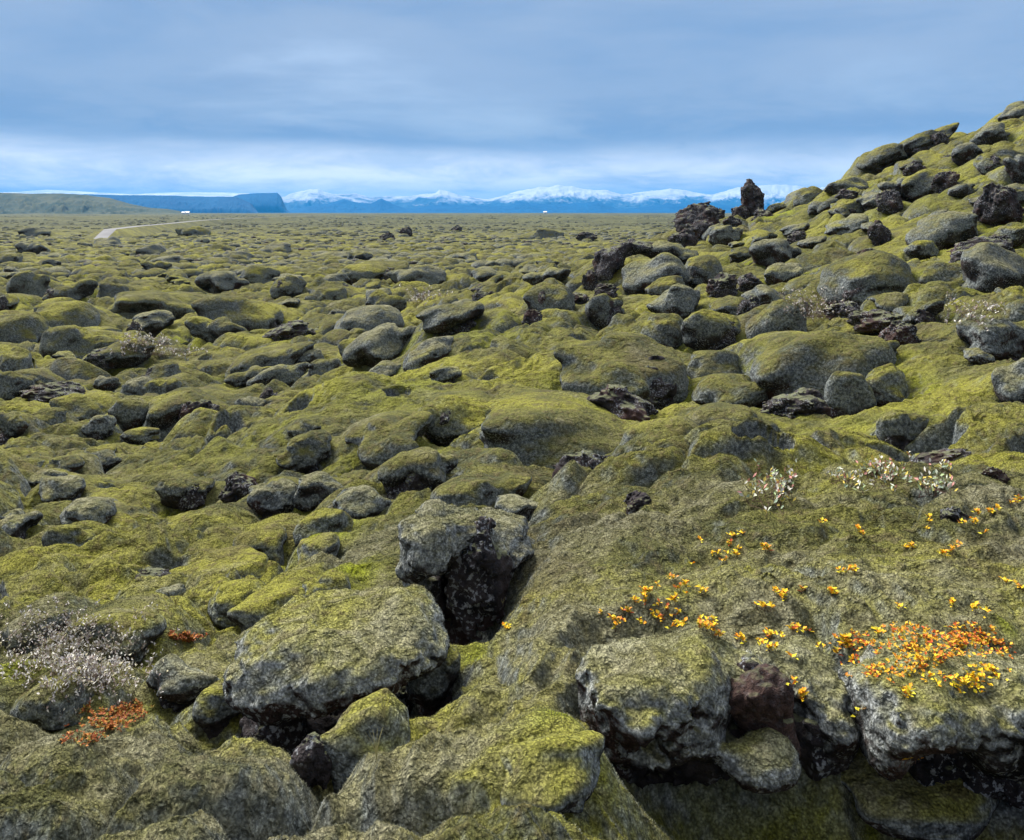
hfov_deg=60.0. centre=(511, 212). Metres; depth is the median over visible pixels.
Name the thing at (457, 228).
lava rock
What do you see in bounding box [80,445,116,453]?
mossy boulder
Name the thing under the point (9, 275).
mossy boulder
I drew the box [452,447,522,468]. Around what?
mossy boulder
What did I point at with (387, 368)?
mossy boulder
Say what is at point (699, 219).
lava rock
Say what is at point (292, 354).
mossy boulder
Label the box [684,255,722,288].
mossy boulder
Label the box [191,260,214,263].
mossy boulder
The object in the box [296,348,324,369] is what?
mossy boulder
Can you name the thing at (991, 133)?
mossy boulder
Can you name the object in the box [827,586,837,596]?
bilberry sprig
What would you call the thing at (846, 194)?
lava rock
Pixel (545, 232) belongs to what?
mossy boulder
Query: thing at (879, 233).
lava rock
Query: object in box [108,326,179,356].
dwarf willow
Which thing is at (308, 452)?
mossy boulder
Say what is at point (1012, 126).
mossy boulder
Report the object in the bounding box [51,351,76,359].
mossy boulder
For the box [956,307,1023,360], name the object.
mossy boulder
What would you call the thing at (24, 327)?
mossy boulder
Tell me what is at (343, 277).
mossy boulder
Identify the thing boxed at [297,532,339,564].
mossy boulder
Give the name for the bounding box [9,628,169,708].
dwarf willow
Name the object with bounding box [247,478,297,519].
mossy boulder
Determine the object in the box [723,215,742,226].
lava rock
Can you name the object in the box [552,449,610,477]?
lava rock
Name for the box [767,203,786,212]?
mossy boulder
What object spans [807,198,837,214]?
mossy boulder
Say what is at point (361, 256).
mossy boulder
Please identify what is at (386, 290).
mossy boulder
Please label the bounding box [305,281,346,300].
mossy boulder
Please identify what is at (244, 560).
mossy boulder
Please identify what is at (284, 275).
mossy boulder
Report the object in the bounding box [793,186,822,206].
mossy boulder
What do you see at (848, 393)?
mossy boulder
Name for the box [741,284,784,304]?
mossy boulder
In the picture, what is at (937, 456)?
lava rock
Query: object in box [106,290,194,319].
mossy boulder
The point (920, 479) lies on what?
dwarf willow
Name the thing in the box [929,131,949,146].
lava rock
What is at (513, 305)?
mossy boulder
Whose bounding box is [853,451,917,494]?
dwarf willow
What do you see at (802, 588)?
bilberry sprig
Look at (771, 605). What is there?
bilberry sprig
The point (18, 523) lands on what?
mossy boulder
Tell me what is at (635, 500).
lava rock
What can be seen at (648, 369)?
mossy boulder
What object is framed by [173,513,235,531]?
mossy boulder
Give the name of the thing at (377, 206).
mountains
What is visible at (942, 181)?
lava rock
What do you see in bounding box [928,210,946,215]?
mossy boulder
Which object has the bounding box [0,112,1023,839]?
ground
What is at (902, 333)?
lava rock
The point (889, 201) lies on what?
lava rock
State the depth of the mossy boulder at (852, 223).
25.91 m
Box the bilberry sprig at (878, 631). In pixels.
[872,626,885,637]
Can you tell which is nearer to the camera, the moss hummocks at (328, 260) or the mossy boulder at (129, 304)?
the mossy boulder at (129, 304)
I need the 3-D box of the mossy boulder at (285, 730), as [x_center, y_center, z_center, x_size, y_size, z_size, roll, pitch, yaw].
[-0.675,1.921,3.512,0.860,0.752,0.836,0,0,0]
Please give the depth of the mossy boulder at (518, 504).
6.99 m
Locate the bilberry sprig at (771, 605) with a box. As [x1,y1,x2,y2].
[763,601,774,610]
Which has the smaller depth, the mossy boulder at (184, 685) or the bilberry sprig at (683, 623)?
the bilberry sprig at (683, 623)
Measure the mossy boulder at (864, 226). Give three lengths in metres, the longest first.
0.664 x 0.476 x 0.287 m
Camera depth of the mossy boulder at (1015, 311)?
14.03 m
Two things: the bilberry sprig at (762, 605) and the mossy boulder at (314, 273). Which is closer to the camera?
the bilberry sprig at (762, 605)
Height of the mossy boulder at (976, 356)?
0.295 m
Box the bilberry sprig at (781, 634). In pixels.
[773,630,784,638]
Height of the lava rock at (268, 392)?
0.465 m
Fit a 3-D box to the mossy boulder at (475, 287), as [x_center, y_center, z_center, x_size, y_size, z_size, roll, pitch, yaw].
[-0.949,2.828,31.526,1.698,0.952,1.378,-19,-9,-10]
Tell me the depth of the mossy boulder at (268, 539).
7.04 m
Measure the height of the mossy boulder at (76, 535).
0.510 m
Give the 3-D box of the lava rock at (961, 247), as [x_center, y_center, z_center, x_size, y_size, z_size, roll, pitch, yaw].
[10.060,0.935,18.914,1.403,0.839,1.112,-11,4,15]
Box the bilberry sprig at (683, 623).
[676,617,686,629]
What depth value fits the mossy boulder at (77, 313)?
28.61 m
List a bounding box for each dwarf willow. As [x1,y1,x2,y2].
[0,594,179,718]
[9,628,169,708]
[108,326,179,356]
[142,343,207,356]
[399,282,452,306]
[737,458,797,514]
[766,286,851,323]
[790,303,849,320]
[823,461,863,490]
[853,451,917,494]
[915,458,961,497]
[937,291,1007,330]
[939,459,953,473]
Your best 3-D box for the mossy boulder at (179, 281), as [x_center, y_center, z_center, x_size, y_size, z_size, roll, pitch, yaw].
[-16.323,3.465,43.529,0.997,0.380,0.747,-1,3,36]
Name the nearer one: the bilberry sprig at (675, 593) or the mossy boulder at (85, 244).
the bilberry sprig at (675, 593)
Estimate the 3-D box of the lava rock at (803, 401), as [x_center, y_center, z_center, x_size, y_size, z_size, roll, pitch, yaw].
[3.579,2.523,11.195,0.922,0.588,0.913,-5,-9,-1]
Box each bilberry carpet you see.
[57,698,154,745]
[166,630,209,642]
[830,617,1016,662]
[840,625,956,682]
[896,653,1011,692]
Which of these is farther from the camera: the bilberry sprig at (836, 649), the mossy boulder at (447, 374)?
the mossy boulder at (447, 374)
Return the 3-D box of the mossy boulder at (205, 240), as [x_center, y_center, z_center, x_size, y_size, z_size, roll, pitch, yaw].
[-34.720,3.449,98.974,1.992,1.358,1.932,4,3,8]
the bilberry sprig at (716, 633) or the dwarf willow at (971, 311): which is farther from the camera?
the dwarf willow at (971, 311)
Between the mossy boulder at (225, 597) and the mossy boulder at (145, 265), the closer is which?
the mossy boulder at (225, 597)
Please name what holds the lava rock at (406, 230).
on the ground
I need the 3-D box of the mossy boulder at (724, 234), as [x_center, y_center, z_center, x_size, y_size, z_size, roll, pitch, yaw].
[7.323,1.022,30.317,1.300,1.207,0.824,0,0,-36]
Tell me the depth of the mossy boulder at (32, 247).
71.77 m
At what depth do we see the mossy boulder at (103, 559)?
6.53 m
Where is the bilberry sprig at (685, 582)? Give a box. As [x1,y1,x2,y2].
[682,579,690,588]
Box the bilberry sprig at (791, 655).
[785,651,798,659]
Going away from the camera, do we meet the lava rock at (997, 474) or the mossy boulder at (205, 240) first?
the lava rock at (997, 474)
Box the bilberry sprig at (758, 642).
[755,638,762,649]
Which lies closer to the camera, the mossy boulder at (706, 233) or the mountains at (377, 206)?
the mossy boulder at (706, 233)
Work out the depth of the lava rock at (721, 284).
20.45 m
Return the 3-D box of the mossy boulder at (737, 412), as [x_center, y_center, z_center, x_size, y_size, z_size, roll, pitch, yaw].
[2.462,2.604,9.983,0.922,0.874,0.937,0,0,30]
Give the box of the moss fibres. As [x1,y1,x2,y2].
[0,402,1023,839]
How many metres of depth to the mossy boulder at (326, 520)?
7.03 m
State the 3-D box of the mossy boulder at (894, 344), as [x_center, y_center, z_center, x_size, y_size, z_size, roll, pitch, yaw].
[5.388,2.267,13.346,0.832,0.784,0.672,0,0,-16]
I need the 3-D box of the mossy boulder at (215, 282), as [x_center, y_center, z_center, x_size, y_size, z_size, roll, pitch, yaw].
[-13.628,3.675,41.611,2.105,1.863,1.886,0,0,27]
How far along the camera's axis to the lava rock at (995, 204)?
22.25 m
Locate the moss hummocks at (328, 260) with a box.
[0,215,675,278]
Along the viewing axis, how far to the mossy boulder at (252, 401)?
17.45 m
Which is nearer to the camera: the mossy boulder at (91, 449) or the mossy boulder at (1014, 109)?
the mossy boulder at (91, 449)
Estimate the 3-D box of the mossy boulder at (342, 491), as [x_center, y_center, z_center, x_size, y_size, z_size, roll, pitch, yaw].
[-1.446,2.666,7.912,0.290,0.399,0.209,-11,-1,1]
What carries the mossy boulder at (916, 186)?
on the ground
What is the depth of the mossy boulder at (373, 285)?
36.59 m
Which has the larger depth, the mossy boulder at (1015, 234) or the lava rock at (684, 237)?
the lava rock at (684, 237)
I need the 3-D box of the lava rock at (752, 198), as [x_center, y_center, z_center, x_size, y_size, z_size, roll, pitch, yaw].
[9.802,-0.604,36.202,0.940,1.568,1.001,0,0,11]
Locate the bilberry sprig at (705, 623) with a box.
[702,620,711,631]
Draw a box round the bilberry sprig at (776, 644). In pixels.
[772,641,778,651]
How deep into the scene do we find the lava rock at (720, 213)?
35.86 m
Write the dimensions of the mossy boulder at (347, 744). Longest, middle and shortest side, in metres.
0.396 x 0.300 x 0.258 m
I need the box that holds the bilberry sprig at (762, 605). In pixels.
[754,600,765,609]
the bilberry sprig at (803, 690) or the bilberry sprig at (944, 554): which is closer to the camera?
the bilberry sprig at (803, 690)
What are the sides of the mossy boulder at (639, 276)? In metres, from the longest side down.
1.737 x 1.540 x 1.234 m
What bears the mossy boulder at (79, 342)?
on the ground
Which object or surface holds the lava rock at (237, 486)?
on the ground
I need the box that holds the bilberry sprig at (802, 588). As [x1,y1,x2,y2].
[797,585,807,593]
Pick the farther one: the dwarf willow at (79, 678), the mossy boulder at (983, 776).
the dwarf willow at (79, 678)
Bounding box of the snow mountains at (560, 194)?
[282,185,824,210]
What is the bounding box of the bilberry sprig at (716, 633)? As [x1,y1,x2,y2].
[711,628,724,639]
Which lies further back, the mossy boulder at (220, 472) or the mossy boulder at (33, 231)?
the mossy boulder at (33, 231)
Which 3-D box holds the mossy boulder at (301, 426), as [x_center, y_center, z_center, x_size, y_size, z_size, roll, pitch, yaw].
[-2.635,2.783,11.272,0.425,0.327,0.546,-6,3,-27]
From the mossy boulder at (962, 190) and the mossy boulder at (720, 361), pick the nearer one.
the mossy boulder at (720, 361)
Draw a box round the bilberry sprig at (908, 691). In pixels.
[902,688,913,700]
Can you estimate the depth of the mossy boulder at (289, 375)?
19.45 m
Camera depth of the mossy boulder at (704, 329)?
15.59 m
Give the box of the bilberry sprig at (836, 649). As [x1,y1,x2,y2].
[832,646,842,658]
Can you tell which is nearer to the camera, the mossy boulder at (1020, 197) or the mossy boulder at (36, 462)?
the mossy boulder at (36, 462)
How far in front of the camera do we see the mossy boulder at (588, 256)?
31.08 m
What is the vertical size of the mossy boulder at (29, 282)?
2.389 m
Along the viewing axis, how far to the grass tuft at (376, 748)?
2.55 m
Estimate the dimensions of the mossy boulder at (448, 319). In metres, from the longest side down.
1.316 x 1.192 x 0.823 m
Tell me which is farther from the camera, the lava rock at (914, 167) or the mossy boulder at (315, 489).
the lava rock at (914, 167)
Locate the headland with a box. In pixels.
[233,193,290,212]
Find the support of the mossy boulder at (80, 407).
on the ground
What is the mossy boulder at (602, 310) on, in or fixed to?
on the ground
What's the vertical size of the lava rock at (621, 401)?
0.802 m
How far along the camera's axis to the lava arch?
23.52 m
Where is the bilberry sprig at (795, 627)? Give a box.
[785,622,797,632]
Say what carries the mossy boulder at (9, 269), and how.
on the ground
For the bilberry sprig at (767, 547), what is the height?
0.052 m
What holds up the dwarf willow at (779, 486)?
on the ground
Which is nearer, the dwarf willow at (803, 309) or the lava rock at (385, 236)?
the dwarf willow at (803, 309)
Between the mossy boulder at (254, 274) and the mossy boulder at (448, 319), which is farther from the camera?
the mossy boulder at (254, 274)
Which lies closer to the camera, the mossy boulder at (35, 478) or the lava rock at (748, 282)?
the mossy boulder at (35, 478)
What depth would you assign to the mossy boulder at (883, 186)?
28.14 m
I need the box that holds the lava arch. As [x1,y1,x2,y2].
[592,238,698,281]
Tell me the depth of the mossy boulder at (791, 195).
37.61 m
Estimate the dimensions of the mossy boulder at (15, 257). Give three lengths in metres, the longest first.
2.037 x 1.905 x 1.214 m
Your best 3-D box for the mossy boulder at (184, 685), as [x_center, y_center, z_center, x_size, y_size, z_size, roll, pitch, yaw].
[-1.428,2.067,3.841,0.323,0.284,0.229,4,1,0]
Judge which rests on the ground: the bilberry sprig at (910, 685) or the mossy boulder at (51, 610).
the mossy boulder at (51, 610)
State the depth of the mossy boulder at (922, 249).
20.85 m
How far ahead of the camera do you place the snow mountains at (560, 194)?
12451.81 m
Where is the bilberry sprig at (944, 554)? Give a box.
[941,549,950,556]
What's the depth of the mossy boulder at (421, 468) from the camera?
8.13 m
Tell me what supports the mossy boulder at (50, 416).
on the ground
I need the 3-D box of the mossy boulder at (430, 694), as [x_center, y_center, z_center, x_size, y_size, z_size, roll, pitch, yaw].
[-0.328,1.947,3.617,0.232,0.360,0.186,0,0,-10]
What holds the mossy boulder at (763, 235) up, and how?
on the ground
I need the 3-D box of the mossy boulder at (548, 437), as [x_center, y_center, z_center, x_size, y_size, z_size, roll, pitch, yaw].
[0.514,2.765,10.166,1.784,1.138,1.582,4,4,3]
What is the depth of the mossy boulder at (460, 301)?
26.77 m
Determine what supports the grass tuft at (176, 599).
on the ground
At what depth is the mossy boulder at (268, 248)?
75.36 m
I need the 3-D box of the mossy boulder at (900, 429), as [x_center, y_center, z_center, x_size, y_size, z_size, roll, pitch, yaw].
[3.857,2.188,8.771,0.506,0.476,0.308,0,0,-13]
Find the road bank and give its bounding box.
[82,216,314,238]
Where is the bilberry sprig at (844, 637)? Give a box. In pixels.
[839,633,847,645]
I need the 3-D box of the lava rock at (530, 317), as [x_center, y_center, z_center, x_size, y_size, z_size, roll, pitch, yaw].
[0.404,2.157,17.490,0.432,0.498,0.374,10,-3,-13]
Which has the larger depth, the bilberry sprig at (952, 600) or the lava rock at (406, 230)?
the lava rock at (406, 230)
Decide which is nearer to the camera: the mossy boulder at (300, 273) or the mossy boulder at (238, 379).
the mossy boulder at (238, 379)
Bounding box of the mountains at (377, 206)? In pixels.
[290,199,765,212]
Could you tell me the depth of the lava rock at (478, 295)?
27.75 m
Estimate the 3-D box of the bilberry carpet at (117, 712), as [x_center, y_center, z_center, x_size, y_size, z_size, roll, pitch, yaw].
[-1.548,1.916,3.345,0.316,0.398,0.942,0,0,-18]
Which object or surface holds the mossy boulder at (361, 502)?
on the ground
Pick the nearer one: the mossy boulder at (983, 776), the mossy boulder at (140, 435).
the mossy boulder at (983, 776)
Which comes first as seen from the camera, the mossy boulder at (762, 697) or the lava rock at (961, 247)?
the mossy boulder at (762, 697)
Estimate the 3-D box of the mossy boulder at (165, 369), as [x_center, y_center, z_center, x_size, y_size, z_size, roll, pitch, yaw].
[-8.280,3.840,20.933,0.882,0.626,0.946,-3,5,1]
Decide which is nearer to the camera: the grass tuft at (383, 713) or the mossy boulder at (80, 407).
the grass tuft at (383, 713)
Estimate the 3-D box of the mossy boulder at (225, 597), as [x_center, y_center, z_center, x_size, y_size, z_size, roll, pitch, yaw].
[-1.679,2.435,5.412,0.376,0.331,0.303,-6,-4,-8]
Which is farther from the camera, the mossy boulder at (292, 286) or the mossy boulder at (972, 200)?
the mossy boulder at (292, 286)
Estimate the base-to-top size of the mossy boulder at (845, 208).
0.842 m
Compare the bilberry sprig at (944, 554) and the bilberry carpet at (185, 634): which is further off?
the bilberry carpet at (185, 634)
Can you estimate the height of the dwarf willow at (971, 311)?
0.600 m
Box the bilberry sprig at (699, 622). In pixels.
[697,619,703,629]
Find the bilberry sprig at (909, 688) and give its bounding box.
[903,684,915,697]
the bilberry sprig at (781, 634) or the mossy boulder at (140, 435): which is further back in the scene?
the mossy boulder at (140, 435)
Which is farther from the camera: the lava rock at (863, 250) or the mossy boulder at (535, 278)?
the mossy boulder at (535, 278)
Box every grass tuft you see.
[167,589,184,607]
[366,731,381,759]
[369,690,390,717]
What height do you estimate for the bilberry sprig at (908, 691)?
0.045 m
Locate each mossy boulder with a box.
[0,253,22,262]
[0,292,18,310]
[0,312,48,343]
[0,347,31,371]
[0,371,38,400]
[0,412,28,445]
[0,508,42,538]
[0,605,69,654]
[3,266,19,271]
[6,270,50,297]
[6,271,21,278]
[10,671,93,731]
[15,242,50,253]
[17,227,50,236]
[20,451,40,458]
[21,458,43,466]
[28,469,67,485]
[31,407,66,425]
[34,297,75,311]
[36,301,100,327]
[38,475,85,502]
[39,325,117,358]
[39,608,166,665]
[42,259,63,265]
[42,278,98,300]
[42,524,95,546]
[44,455,84,472]
[49,393,107,420]
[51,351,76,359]
[59,497,116,524]
[75,264,104,274]
[77,242,92,246]
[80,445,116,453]
[81,414,116,440]
[82,341,154,370]
[89,554,142,571]
[90,449,121,472]
[93,236,120,245]
[93,375,120,390]
[96,281,128,297]
[100,497,117,500]
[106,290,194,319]
[108,395,155,431]
[119,427,160,444]
[120,376,151,395]
[127,310,174,337]
[135,243,165,254]
[140,261,171,269]
[142,361,180,378]
[142,377,181,394]
[142,387,229,441]
[146,653,218,712]
[150,255,193,262]
[155,475,214,511]
[156,583,185,596]
[158,273,171,277]
[165,274,180,282]
[169,545,268,578]
[170,279,190,284]
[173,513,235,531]
[175,226,210,235]
[184,316,247,342]
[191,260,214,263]
[191,294,283,330]
[192,686,240,739]
[193,238,209,243]
[194,271,249,293]
[204,459,250,480]
[208,244,231,250]
[208,579,264,629]
[222,251,254,258]
[222,584,449,755]
[224,365,271,387]
[227,579,304,631]
[230,341,313,373]
[233,523,286,565]
[234,396,265,406]
[237,265,279,283]
[246,362,308,386]
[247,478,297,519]
[260,242,291,252]
[264,390,300,403]
[270,275,306,299]
[272,273,303,280]
[276,430,331,473]
[277,298,299,307]
[287,418,321,436]
[293,471,342,511]
[293,508,353,546]
[295,272,306,275]
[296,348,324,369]
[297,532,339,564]
[300,358,341,377]
[302,569,350,596]
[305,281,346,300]
[306,271,325,275]
[307,251,353,258]
[320,688,409,793]
[323,273,349,281]
[327,309,345,314]
[333,305,404,330]
[333,487,354,508]
[335,485,390,519]
[337,260,408,284]
[338,338,355,355]
[342,322,416,367]
[345,411,432,470]
[347,251,372,259]
[351,248,390,254]
[365,281,380,288]
[365,289,406,311]
[366,288,391,300]
[368,360,401,376]
[378,446,457,499]
[387,264,445,284]
[395,499,534,644]
[403,336,453,371]
[406,646,460,716]
[415,301,484,335]
[418,395,490,446]
[429,366,461,382]
[430,470,531,507]
[432,296,458,305]
[451,299,479,303]
[452,252,476,259]
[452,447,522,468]
[467,274,503,293]
[471,266,505,281]
[479,404,624,468]
[485,258,512,267]
[495,494,538,520]
[496,298,524,312]
[500,730,604,813]
[518,228,563,239]
[519,264,537,273]
[522,267,570,284]
[523,282,574,310]
[536,257,559,264]
[553,332,688,409]
[574,253,593,261]
[575,625,859,793]
[585,293,624,328]
[619,416,698,445]
[621,252,689,294]
[641,313,682,348]
[645,275,684,295]
[646,283,700,319]
[681,309,740,350]
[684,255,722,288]
[687,350,740,378]
[688,404,777,431]
[691,374,767,407]
[701,223,720,240]
[708,225,743,245]
[709,295,743,315]
[728,241,744,247]
[728,246,751,262]
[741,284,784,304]
[745,299,806,338]
[749,238,801,269]
[749,330,896,399]
[751,232,777,244]
[764,262,802,284]
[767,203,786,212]
[779,223,809,235]
[784,187,805,203]
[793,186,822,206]
[797,236,826,248]
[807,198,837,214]
[817,250,916,305]
[824,176,868,194]
[824,213,868,234]
[824,371,876,417]
[828,199,862,217]
[838,631,1023,808]
[841,750,999,839]
[856,143,907,172]
[856,191,877,210]
[861,222,873,230]
[865,363,907,406]
[867,292,908,312]
[875,409,928,450]
[877,176,911,202]
[887,340,899,355]
[899,157,922,169]
[901,168,951,200]
[902,122,958,155]
[902,299,944,324]
[904,240,938,259]
[905,211,977,250]
[919,262,962,283]
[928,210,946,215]
[948,183,974,197]
[951,142,982,165]
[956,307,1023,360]
[960,242,1023,292]
[963,347,995,364]
[968,196,978,203]
[969,122,1009,144]
[973,148,1023,174]
[991,226,1023,246]
[991,358,1023,402]
[997,101,1023,121]
[997,298,1023,321]
[1003,154,1023,183]
[1005,124,1019,129]
[1006,183,1023,189]
[1016,189,1023,203]
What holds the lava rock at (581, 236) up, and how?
on the ground
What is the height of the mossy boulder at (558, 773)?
0.234 m
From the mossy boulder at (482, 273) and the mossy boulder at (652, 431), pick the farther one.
the mossy boulder at (482, 273)
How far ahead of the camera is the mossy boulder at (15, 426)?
15.42 m
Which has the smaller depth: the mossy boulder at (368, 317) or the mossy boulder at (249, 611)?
the mossy boulder at (249, 611)
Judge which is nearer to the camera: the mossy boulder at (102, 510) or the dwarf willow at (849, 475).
the dwarf willow at (849, 475)
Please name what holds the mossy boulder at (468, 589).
on the ground
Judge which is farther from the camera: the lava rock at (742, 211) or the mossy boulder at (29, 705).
the lava rock at (742, 211)
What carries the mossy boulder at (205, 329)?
on the ground
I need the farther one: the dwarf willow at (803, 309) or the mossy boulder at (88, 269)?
the mossy boulder at (88, 269)
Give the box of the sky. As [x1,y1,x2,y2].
[0,0,1023,198]
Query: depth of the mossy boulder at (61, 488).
9.25 m
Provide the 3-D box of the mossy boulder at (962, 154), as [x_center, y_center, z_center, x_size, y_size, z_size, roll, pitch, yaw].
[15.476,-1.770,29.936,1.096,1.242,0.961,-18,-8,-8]
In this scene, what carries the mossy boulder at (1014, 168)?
on the ground
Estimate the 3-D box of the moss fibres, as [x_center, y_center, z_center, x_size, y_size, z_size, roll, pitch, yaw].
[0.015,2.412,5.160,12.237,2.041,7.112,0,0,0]
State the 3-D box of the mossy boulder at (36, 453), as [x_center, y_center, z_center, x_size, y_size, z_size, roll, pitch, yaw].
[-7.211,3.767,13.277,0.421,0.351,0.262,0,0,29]
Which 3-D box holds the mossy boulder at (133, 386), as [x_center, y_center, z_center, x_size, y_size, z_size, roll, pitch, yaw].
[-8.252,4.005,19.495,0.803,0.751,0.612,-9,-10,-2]
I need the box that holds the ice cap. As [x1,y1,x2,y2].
[0,190,246,196]
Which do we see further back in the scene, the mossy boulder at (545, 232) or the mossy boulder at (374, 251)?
the mossy boulder at (545, 232)
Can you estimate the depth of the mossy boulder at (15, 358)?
21.27 m
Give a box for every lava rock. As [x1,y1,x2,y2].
[19,381,85,402]
[126,321,143,331]
[134,566,170,579]
[218,470,257,503]
[259,387,277,398]
[262,320,318,341]
[289,732,331,789]
[379,233,395,240]
[399,226,412,236]
[451,225,461,230]
[471,291,493,300]
[521,309,542,325]
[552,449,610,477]
[573,292,589,304]
[575,232,597,240]
[582,270,597,290]
[587,384,658,421]
[594,283,618,297]
[623,490,650,514]
[667,228,697,247]
[671,201,719,240]
[706,272,737,297]
[715,207,724,218]
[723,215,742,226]
[731,205,750,219]
[736,294,760,314]
[737,273,762,292]
[740,178,764,215]
[751,208,773,220]
[760,387,837,418]
[786,230,806,243]
[823,301,860,319]
[834,189,858,199]
[847,309,903,335]
[857,248,874,253]
[867,220,891,245]
[874,188,905,214]
[878,320,921,344]
[902,160,926,176]
[911,448,970,464]
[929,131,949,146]
[931,170,959,193]
[939,506,969,521]
[946,235,1015,262]
[972,182,1023,225]
[979,466,1009,483]
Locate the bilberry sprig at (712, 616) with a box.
[708,615,717,622]
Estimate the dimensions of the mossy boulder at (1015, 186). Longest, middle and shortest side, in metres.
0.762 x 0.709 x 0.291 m
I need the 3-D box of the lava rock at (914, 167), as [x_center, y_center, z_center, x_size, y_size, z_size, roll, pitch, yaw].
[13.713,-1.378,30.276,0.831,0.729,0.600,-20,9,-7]
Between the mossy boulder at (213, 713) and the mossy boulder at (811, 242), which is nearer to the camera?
the mossy boulder at (213, 713)
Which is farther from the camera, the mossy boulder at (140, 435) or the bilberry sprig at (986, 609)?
the mossy boulder at (140, 435)
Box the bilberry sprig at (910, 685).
[900,683,911,693]
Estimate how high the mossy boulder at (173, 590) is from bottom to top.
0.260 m
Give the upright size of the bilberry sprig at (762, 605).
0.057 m
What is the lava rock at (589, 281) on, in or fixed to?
on the ground
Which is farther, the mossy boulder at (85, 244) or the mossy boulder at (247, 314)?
the mossy boulder at (85, 244)
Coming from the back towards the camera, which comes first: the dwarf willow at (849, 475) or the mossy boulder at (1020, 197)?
the mossy boulder at (1020, 197)
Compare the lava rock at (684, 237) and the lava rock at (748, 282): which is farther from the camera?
the lava rock at (684, 237)
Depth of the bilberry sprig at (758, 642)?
3.09 m
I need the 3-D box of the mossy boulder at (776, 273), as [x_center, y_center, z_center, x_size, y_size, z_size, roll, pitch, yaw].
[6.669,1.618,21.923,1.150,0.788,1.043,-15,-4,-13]
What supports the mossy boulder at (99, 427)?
on the ground
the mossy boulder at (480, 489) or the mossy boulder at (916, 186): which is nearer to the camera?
the mossy boulder at (480, 489)
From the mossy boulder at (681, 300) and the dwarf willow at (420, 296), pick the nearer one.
the mossy boulder at (681, 300)
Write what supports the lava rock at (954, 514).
on the ground
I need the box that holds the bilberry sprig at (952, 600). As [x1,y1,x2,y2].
[948,597,955,608]
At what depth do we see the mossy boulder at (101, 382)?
20.12 m
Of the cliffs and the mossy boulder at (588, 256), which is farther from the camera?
the cliffs
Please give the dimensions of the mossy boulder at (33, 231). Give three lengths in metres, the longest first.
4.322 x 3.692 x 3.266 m
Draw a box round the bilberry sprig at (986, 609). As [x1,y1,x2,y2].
[979,606,990,614]
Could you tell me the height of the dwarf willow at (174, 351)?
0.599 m
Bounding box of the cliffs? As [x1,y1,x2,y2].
[78,194,257,212]
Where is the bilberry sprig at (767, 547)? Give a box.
[765,545,772,552]
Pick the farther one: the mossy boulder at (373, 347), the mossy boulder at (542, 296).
the mossy boulder at (542, 296)
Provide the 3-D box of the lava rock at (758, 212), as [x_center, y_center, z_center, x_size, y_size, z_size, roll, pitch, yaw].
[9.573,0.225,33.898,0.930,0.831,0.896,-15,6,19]
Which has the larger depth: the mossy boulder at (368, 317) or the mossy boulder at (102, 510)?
the mossy boulder at (368, 317)
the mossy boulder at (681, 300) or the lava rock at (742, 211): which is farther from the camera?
the lava rock at (742, 211)
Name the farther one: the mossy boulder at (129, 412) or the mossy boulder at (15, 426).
the mossy boulder at (129, 412)
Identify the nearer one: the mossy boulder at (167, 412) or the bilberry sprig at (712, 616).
the bilberry sprig at (712, 616)
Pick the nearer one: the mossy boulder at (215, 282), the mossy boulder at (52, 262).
the mossy boulder at (215, 282)
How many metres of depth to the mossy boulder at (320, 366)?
19.31 m
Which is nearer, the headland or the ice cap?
the headland
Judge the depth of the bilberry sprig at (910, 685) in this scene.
2.76 m
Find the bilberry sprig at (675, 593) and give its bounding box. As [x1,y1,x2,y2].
[665,591,678,602]
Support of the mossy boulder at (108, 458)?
on the ground
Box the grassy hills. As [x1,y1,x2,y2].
[0,193,180,213]
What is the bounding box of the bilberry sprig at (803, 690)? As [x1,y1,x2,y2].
[801,687,807,699]
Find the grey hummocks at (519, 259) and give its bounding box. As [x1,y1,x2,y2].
[0,215,673,278]
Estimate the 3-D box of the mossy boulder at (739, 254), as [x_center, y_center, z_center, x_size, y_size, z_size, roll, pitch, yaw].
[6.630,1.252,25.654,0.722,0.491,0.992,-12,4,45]
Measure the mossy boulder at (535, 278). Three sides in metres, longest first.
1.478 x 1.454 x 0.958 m
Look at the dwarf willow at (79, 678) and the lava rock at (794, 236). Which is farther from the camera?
the lava rock at (794, 236)
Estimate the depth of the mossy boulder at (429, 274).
40.02 m
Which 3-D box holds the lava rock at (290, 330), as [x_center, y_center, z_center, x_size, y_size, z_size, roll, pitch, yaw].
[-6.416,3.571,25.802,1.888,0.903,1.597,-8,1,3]
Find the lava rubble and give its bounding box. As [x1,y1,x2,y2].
[0,215,673,269]
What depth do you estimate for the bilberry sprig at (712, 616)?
3.42 m
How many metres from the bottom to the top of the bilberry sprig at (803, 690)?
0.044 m
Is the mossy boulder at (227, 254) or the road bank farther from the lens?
the road bank
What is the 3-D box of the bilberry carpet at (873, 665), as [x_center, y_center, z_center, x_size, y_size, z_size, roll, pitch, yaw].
[1.279,1.520,2.977,0.345,0.173,0.380,0,0,15]
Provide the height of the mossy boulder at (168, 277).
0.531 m
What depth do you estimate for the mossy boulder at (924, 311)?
15.35 m
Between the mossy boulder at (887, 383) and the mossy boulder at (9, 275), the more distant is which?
the mossy boulder at (9, 275)
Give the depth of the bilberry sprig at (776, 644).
3.08 m
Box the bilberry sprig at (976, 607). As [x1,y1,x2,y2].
[970,601,978,610]
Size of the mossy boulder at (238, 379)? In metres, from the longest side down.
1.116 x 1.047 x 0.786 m
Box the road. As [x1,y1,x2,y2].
[94,216,299,238]

